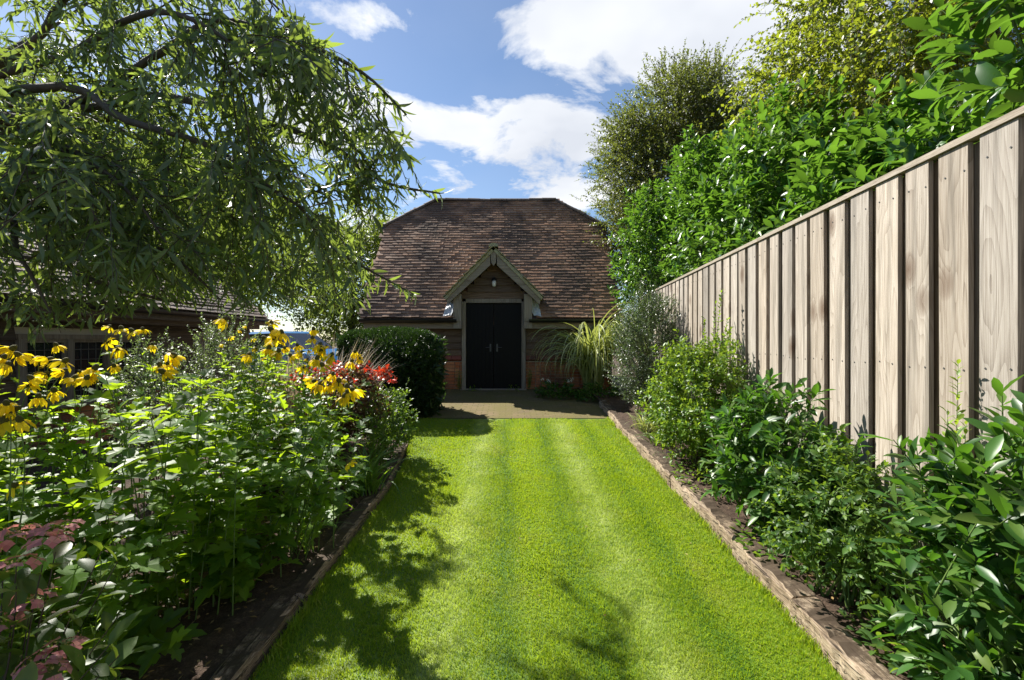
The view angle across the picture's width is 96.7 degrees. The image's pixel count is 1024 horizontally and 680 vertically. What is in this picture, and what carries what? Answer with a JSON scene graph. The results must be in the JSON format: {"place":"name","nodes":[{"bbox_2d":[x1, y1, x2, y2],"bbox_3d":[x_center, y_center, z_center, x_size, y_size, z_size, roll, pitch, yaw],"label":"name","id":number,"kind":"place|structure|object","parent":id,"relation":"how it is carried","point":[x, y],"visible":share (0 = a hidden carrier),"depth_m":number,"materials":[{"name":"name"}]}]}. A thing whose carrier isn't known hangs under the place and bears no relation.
{"place":"outdoors","nodes":[
{"label":"outdoors","id":0,"kind":"place"},
{"bbox_2d":[17,413,402,679],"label":"bed","id":1,"kind":"object","parent":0,"point":[204,649],"visible":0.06,"depth_m":2.68,"materials":[{"name":"soil"}]},
{"bbox_2d":[0,345,66,532],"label":"coneflower plant","id":2,"kind":"object","parent":1,"relation":"on","point":[33,383],"visible":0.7,"depth_m":2.58,"materials":[{"name":"yellow plant"}]},
{"bbox_2d":[0,485,88,616],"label":"lobed leaf plant","id":3,"kind":"object","parent":1,"relation":"on","point":[47,496],"visible":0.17,"depth_m":2.41,"materials":[{"name":"plant"}]},
{"bbox_2d":[0,342,122,621],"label":"coneflower plant","id":4,"kind":"object","parent":1,"relation":"on","point":[73,380],"visible":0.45,"depth_m":2.66,"materials":[{"name":"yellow plant"}]},
{"bbox_2d":[0,550,125,679],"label":"leafy stem plant","id":5,"kind":"object","parent":1,"relation":"on","point":[103,639],"visible":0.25,"depth_m":1.82,"materials":[{"name":"green plant"}]},
{"bbox_2d":[0,519,153,679],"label":"hydrangea bush","id":6,"kind":"object","parent":1,"relation":"on","point":[22,662],"visible":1,"depth_m":1.50,"materials":[{"name":"green plant"}]},
{"bbox_2d":[0,399,164,662],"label":"coneflower plant","id":7,"kind":"object","parent":1,"relation":"on","point":[141,561],"visible":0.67,"depth_m":2.02,"materials":[{"name":"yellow plant"}]},
{"bbox_2d":[14,324,166,577],"bbox_3d":[-2.640,0.720,2.779,0.870,1.655,0.866,0,0,-27],"label":"coneflower plant","id":8,"kind":"object","parent":1,"relation":"on","point":[74,470],"visible":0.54,"depth_m":2.79,"materials":[{"name":"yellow plant"}]},
{"bbox_2d":[25,454,257,679],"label":"lobed leaf plant","id":9,"kind":"object","parent":1,"relation":"on","point":[146,626],"visible":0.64,"depth_m":2.27,"materials":[{"name":"green plant"}]},
{"bbox_2d":[93,326,205,497],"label":"grey green bush","id":10,"kind":"object","parent":1,"relation":"on","point":[137,374],"visible":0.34,"depth_m":4.23,"materials":[{"name":"green plant"}]},
{"bbox_2d":[82,369,261,619],"bbox_3d":[-1.843,0.869,2.565,0.651,1.444,0.803,0,0,36],"label":"lobed leaf plant","id":11,"kind":"object","parent":1,"relation":"on","point":[240,560],"visible":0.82,"depth_m":2.56,"materials":[{"name":"green plant"}]},
{"bbox_2d":[120,350,270,533],"bbox_3d":[-2.387,0.792,3.550,0.914,1.435,1.015,0,0,-27],"label":"coneflower plant","id":12,"kind":"object","parent":1,"relation":"on","point":[167,370],"visible":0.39,"depth_m":3.46,"materials":[{"name":"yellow plant"}]},
{"bbox_2d":[153,369,246,434],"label":"lobed leaf plant","id":13,"kind":"object","parent":1,"relation":"on","point":[211,400],"visible":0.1,"depth_m":6.37,"materials":[{"name":"plant"}]},
{"bbox_2d":[134,315,295,531],"bbox_3d":[-2.280,0.654,3.678,1.135,1.699,0.910,0,0,0],"label":"coneflower plant","id":14,"kind":"object","parent":1,"relation":"on","point":[270,341],"visible":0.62,"depth_m":3.54,"materials":[{"name":"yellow plant"}]},
{"bbox_2d":[154,300,279,474],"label":"grey green bush","id":15,"kind":"object","parent":1,"relation":"on","point":[208,349],"visible":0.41,"depth_m":4.83,"materials":[{"name":"green plant"}]},
{"bbox_2d":[0,0,454,349],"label":"willow leaved tree","id":16,"kind":"object","parent":1,"relation":"on","point":[82,162],"visible":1,"depth_m":1.56,"materials":[{"name":"green plant"}]},
{"bbox_2d":[172,424,326,601],"bbox_3d":[-1.755,1.067,2.980,0.911,1.056,0.839,0,0,-44],"label":"lobed leaf plant","id":17,"kind":"object","parent":1,"relation":"on","point":[245,585],"visible":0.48,"depth_m":2.94,"materials":[{"name":"green plant"}]},
{"bbox_2d":[213,352,292,460],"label":"lobed leaf plant","id":18,"kind":"object","parent":1,"relation":"on","point":[278,408],"visible":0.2,"depth_m":5.06,"materials":[{"name":"green plant"}]},
{"bbox_2d":[193,389,331,492],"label":"lobed leaf plant","id":19,"kind":"object","parent":1,"relation":"on","point":[276,403],"visible":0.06,"depth_m":4.32,"materials":[{"name":"green plant"}]},
{"bbox_2d":[239,499,355,555],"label":"strap leaf clump","id":20,"kind":"object","parent":1,"relation":"on","point":[305,545],"visible":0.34,"depth_m":3.30,"materials":[{"name":"green plant"}]},
{"bbox_2d":[251,371,372,572],"bbox_3d":[-1.360,0.868,3.200,0.822,1.326,0.915,0,0,0],"label":"coneflower plant","id":21,"kind":"object","parent":1,"relation":"on","point":[321,506],"visible":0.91,"depth_m":3.06,"materials":[{"name":"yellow plant"}]},
{"bbox_2d":[264,417,372,523],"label":"lobed leaf plant","id":22,"kind":"object","parent":1,"relation":"on","point":[360,425],"visible":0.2,"depth_m":3.90,"materials":[{"name":"green plant"}]},
{"bbox_2d":[268,326,371,502],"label":"coneflower plant","id":23,"kind":"object","parent":1,"relation":"on","point":[300,418],"visible":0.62,"depth_m":4.20,"materials":[{"name":"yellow plant"}]},
{"bbox_2d":[302,349,362,462],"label":"coneflower plant","id":24,"kind":"object","parent":1,"relation":"on","point":[355,354],"visible":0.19,"depth_m":5.00,"materials":[{"name":"yellow plant"}]},
{"bbox_2d":[289,358,396,468],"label":"red leaved shrub","id":25,"kind":"object","parent":1,"relation":"on","point":[358,377],"visible":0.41,"depth_m":4.93,"materials":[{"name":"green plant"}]},
{"bbox_2d":[309,438,412,499],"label":"strap leaf clump","id":26,"kind":"object","parent":1,"relation":"on","point":[370,482],"visible":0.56,"depth_m":4.33,"materials":[{"name":"green plant"}]},
{"bbox_2d":[347,384,402,470],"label":"leafy stem plant","id":27,"kind":"object","parent":1,"relation":"on","point":[373,443],"visible":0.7,"depth_m":4.91,"materials":[{"name":"green plant"}]},
{"bbox_2d":[351,377,421,459],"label":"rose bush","id":28,"kind":"object","parent":1,"relation":"on","point":[397,430],"visible":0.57,"depth_m":5.39,"materials":[{"name":"green plant"}]},
{"bbox_2d":[376,383,398,429],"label":"leafy stem plant","id":29,"kind":"object","parent":1,"relation":"on","point":[379,401],"visible":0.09,"depth_m":6.57,"materials":[{"name":"green plant"}]},
{"bbox_2d":[211,336,308,436],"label":"lobed leaf plant","id":30,"kind":"object","parent":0,"point":[263,361],"visible":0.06,"depth_m":6.13,"materials":[{"name":"green plant"}]},
{"bbox_2d":[209,342,354,454],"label":"plant","id":31,"kind":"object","parent":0,"point":[288,400],"depth_m":5.57,"materials":[{"name":"plant"}]},
{"bbox_2d":[262,332,405,440],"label":"plumed grass","id":32,"kind":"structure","parent":0,"point":[339,367],"depth_m":6.04,"materials":[{"name":"green plant"}]},
{"bbox_2d":[236,341,639,679],"bbox_3d":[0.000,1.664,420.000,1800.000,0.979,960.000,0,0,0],"label":"ground","id":33,"kind":"structure","parent":0,"point":[613,384],"depth_m":7.78,"materials":[{"name":"green plant"}]},
{"bbox_2d":[0,77,225,275],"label":"background tree","id":34,"kind":"object","parent":33,"relation":"on","point":[131,141],"visible":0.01,"depth_m":13.46,"materials":[{"name":"green plant"}]},
{"bbox_2d":[0,182,271,461],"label":"timber outbuilding","id":35,"kind":"structure","parent":33,"relation":"on","point":[82,351],"depth_m":6.22,"materials":[{"name":"brown wood"}]},
{"bbox_2d":[14,334,149,414],"bbox_3d":[-5.668,0.390,6.115,0.105,0.920,1.890,0,0,0],"label":"window","id":36,"kind":"structure","parent":35,"relation":"in","point":[81,351],"depth_m":5.85,"materials":[{"name":"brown wood"}]},
{"bbox_2d":[196,336,233,374],"bbox_3d":[-5.668,0.280,8.685,0.105,0.700,1.030,0,0,0],"label":"window","id":37,"kind":"structure","parent":35,"relation":"in","point":[202,342],"depth_m":8.61,"materials":[{"name":"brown wood"}]},
{"bbox_2d":[142,129,294,331],"bbox_3d":[-16.115,-3.887,22.013,10.863,11.506,10.880,0,0,0],"label":"background tree","id":38,"kind":"object","parent":33,"relation":"on","point":[251,279],"visible":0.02,"depth_m":23.78,"materials":[{"name":"green plant"}]},
{"bbox_2d":[210,596,300,679],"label":"timber edging","id":39,"kind":"object","parent":33,"relation":"on","point":[244,658],"visible":0.89,"depth_m":2.37,"materials":[{"name":"brown wood"}]},
{"bbox_2d":[249,331,343,383],"bbox_3d":[-6.413,0.446,13.205,3.980,1.398,1.810,0,0,30],"label":"parked car","id":40,"kind":"object","parent":33,"relation":"on","point":[301,337],"visible":0.09,"depth_m":12.70,"materials":[{"name":"blue paint"}]},
{"bbox_2d":[266,206,405,346],"bbox_3d":[-8.171,-2.865,23.981,8.829,8.951,7.815,0,0,-23],"label":"background tree","id":41,"kind":"object","parent":33,"relation":"on","point":[352,323],"visible":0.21,"depth_m":22.71,"materials":[{"name":"green plant"}]},
{"bbox_2d":[293,482,388,608],"bbox_3d":[-1.321,1.544,3.660,0.162,0.246,1.783,0,0,1],"label":"timber edging","id":42,"kind":"object","parent":33,"relation":"on","point":[323,561],"visible":0.69,"depth_m":3.34,"materials":[{"name":"brown wood"}]},
{"bbox_2d":[328,325,449,418],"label":"clipped hedge","id":43,"kind":"object","parent":33,"relation":"on","point":[424,360],"visible":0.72,"depth_m":7.71,"materials":[{"name":"green plant"}]},
{"bbox_2d":[382,441,407,491],"bbox_3d":[-1.382,1.452,5.385,0.151,0.217,1.652,0,0,-6],"label":"timber edging","id":44,"kind":"object","parent":33,"relation":"on","point":[401,453],"visible":0.44,"depth_m":5.21,"materials":[{"name":"wood"}]},
{"bbox_2d":[357,198,623,389],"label":"barn","id":45,"kind":"structure","parent":33,"relation":"on","point":[541,262],"depth_m":10.67,"materials":[{"name":"tile"}]},
{"bbox_2d":[466,303,493,387],"bbox_3d":[-0.746,0.135,10.559,0.632,1.980,0.103,0,0,0],"label":"door","id":46,"kind":"structure","parent":45,"relation":"in","point":[479,316],"depth_m":10.57,"materials":[{"name":"wood"}]},
{"bbox_2d":[491,277,496,286],"bbox_3d":[-0.410,-1.340,10.445,0.132,0.236,0.179,0,0,0],"label":"wall lantern","id":47,"kind":"object","parent":45,"relation":"attached to","point":[494,279],"depth_m":10.39,"materials":[{"name":"white glass"}]},
{"bbox_2d":[494,303,520,387],"bbox_3d":[-0.103,0.135,10.559,0.634,1.980,0.103,0,0,0],"label":"door","id":48,"kind":"structure","parent":45,"relation":"in","point":[507,316],"depth_m":10.57,"materials":[{"name":"wood"}]},
{"bbox_2d":[58,391,943,679],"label":"fallen leaves","id":49,"kind":"object","parent":33,"relation":"on","point":[410,597],"visible":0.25,"depth_m":2.61,"materials":[{"name":"brown plant"}]},
{"bbox_2d":[534,377,581,399],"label":"leafy plant","id":50,"kind":"object","parent":33,"relation":"on","point":[552,388],"visible":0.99,"depth_m":9.48,"materials":[{"name":"green plant"}]},
{"bbox_2d":[599,400,635,437],"bbox_3d":[1.700,1.296,7.490,0.173,0.322,2.324,0,0,1],"label":"timber sleeper","id":51,"kind":"object","parent":33,"relation":"on","point":[605,406],"visible":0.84,"depth_m":7.21,"materials":[{"name":"brown wood"}]},
{"bbox_2d":[607,177,694,389],"bbox_3d":[3.005,-1.149,9.795,1.966,4.767,2.177,0,0,0],"label":"tall laurel","id":52,"kind":"object","parent":33,"relation":"on","point":[648,211],"visible":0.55,"depth_m":9.57,"materials":[{"name":"green plant"}]},
{"bbox_2d":[628,432,684,487],"bbox_3d":[1.676,1.413,5.470,0.185,0.286,1.660,0,0,0],"label":"timber sleeper","id":53,"kind":"object","parent":33,"relation":"on","point":[645,448],"visible":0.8,"depth_m":5.28,"materials":[{"name":"brown wood"}]},
{"bbox_2d":[569,37,789,312],"bbox_3d":[4.793,-3.373,12.323,6.535,9.240,5.563,0,0,0],"label":"brown tinged tree","id":54,"kind":"object","parent":33,"relation":"on","point":[655,143],"visible":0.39,"depth_m":11.46,"materials":[{"name":"green plant"}]},
{"bbox_2d":[654,113,786,280],"bbox_3d":[3.575,-1.244,7.862,2.053,5.185,2.991,0,0,0],"label":"tall laurel","id":55,"kind":"object","parent":33,"relation":"on","point":[698,160],"visible":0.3,"depth_m":7.61,"materials":[{"name":"green plant"}]},
{"bbox_2d":[670,475,815,615],"bbox_3d":[1.693,1.520,3.630,0.190,0.309,1.980,0,0,0],"label":"timber sleeper","id":56,"kind":"object","parent":33,"relation":"on","point":[783,586],"visible":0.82,"depth_m":3.21,"materials":[{"name":"brown wood"}]},
{"bbox_2d":[687,67,881,262],"bbox_3d":[3.354,-0.885,5.481,2.039,4.737,2.860,0,0,0],"label":"tall laurel","id":57,"kind":"object","parent":33,"relation":"on","point":[760,159],"visible":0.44,"depth_m":5.25,"materials":[{"name":"green plant"}]},
{"bbox_2d":[639,105,1023,655],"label":"board fence","id":58,"kind":"object","parent":33,"relation":"on","point":[887,301],"visible":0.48,"depth_m":2.69,"materials":[{"name":"wood"}]},
{"bbox_2d":[790,597,902,679],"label":"timber sleeper","id":59,"kind":"object","parent":33,"relation":"on","point":[850,658],"visible":0.91,"depth_m":2.29,"materials":[{"name":"brown wood"}]},
{"bbox_2d":[698,0,1023,221],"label":"yellowing tree","id":60,"kind":"object","parent":33,"relation":"on","point":[860,61],"visible":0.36,"depth_m":5.32,"materials":[{"name":"green plant"}]},
{"bbox_2d":[757,45,1015,234],"bbox_3d":[3.127,-0.212,3.583,1.728,3.631,2.503,0,0,0],"label":"tall laurel","id":61,"kind":"object","parent":33,"relation":"on","point":[862,163],"visible":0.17,"depth_m":3.39,"materials":[{"name":"green plant"}]},
{"bbox_2d":[902,0,1023,143],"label":"tall laurel","id":62,"kind":"object","parent":33,"relation":"on","point":[993,89],"visible":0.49,"depth_m":2.32,"materials":[{"name":"green plant"}]},
{"bbox_2d":[390,389,609,417],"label":"patio","id":63,"kind":"structure","parent":0,"point":[482,404],"depth_m":8.68,"materials":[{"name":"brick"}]},
{"bbox_2d":[455,372,462,388],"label":"wall tuft","id":64,"kind":"object","parent":63,"relation":"on","point":[456,378],"visible":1,"depth_m":10.36,"materials":[{"name":"green plant"}]},
{"bbox_2d":[527,369,531,387],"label":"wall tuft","id":65,"kind":"object","parent":63,"relation":"on","point":[529,382],"visible":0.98,"depth_m":10.41,"materials":[{"name":"green plant"}]},
{"bbox_2d":[523,302,656,393],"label":"striped grass","id":66,"kind":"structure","parent":63,"relation":"on","point":[590,356],"depth_m":9.51,"materials":[{"name":"green plant"}]},
{"bbox_2d":[0,0,1022,340],"label":"sky","id":67,"kind":"structure","parent":0,"point":[505,95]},
{"bbox_2d":[249,416,844,679],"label":"grass","id":68,"kind":"structure","parent":0,"point":[326,586],"depth_m":3.04,"materials":[{"name":"green plant"}]},
{"bbox_2d":[593,392,945,679],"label":"bed","id":69,"kind":"object","parent":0,"point":[623,409],"visible":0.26,"depth_m":3.44,"materials":[{"name":"soil"}]},
{"bbox_2d":[573,382,626,400],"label":"leafy plant","id":70,"kind":"object","parent":69,"relation":"on","point":[592,387],"visible":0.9,"depth_m":9.21,"materials":[{"name":"green plant"}]},
{"bbox_2d":[603,278,681,415],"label":"grey leaved shrub","id":71,"kind":"object","parent":69,"relation":"on","point":[646,314],"visible":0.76,"depth_m":7.42,"materials":[{"name":"green plant"}]},
{"bbox_2d":[625,410,659,433],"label":"strap leaf clump","id":72,"kind":"object","parent":69,"relation":"on","point":[644,425],"visible":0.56,"depth_m":6.46,"materials":[{"name":"green plant"}]},
{"bbox_2d":[631,423,672,448],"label":"strap leaf clump","id":73,"kind":"object","parent":69,"relation":"on","point":[652,438],"visible":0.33,"depth_m":5.77,"materials":[{"name":"green plant"}]},
{"bbox_2d":[653,448,679,461],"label":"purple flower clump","id":74,"kind":"object","parent":69,"relation":"on","point":[668,453],"visible":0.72,"depth_m":5.05,"materials":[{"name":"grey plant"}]},
{"bbox_2d":[670,459,722,496],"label":"trailing plant","id":75,"kind":"object","parent":69,"relation":"on","point":[693,474],"visible":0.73,"depth_m":4.47,"materials":[{"name":"green plant"}]},
{"bbox_2d":[633,289,761,470],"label":"light green shrub","id":76,"kind":"object","parent":69,"relation":"on","point":[696,366],"visible":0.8,"depth_m":4.77,"materials":[{"name":"green plant"}]},
{"bbox_2d":[730,519,819,582],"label":"trailing plant","id":77,"kind":"object","parent":69,"relation":"on","point":[738,539],"visible":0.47,"depth_m":3.15,"materials":[{"name":"green plant"}]},
{"bbox_2d":[698,368,858,549],"bbox_3d":[1.912,0.866,3.502,0.948,1.301,1.445,0,0,0],"label":"laurel bush","id":78,"kind":"object","parent":69,"relation":"on","point":[772,428],"visible":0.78,"depth_m":3.40,"materials":[{"name":"green plant"}]},
{"bbox_2d":[794,435,886,565],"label":"laurel bush","id":79,"kind":"object","parent":69,"relation":"on","point":[857,447],"visible":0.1,"depth_m":2.85,"materials":[{"name":"green plant"}]},
{"bbox_2d":[744,420,970,648],"bbox_3d":[1.846,1.032,2.600,0.841,1.054,1.321,0,0,0],"label":"shrub","id":80,"kind":"object","parent":69,"relation":"on","point":[848,538],"visible":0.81,"depth_m":2.57,"materials":[{"name":"green plant"}]},
{"bbox_2d":[837,606,935,672],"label":"trailing plant","id":81,"kind":"object","parent":69,"relation":"on","point":[842,612],"visible":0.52,"depth_m":2.28,"materials":[{"name":"green plant"}]},
{"bbox_2d":[859,623,962,677],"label":"edging fern","id":82,"kind":"object","parent":69,"relation":"on","point":[897,664],"visible":0.22,"depth_m":2.19,"materials":[{"name":"green plant"}]},
{"bbox_2d":[858,375,1023,679],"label":"laurel bush","id":83,"kind":"object","parent":69,"relation":"on","point":[982,517],"visible":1,"depth_m":1.80,"materials":[{"name":"green plant"}]},
{"bbox_2d":[938,359,970,641],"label":"lime shoot","id":84,"kind":"object","parent":69,"relation":"on","point":[960,415],"visible":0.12,"depth_m":2.20,"materials":[{"name":"green plant"}]}
]}

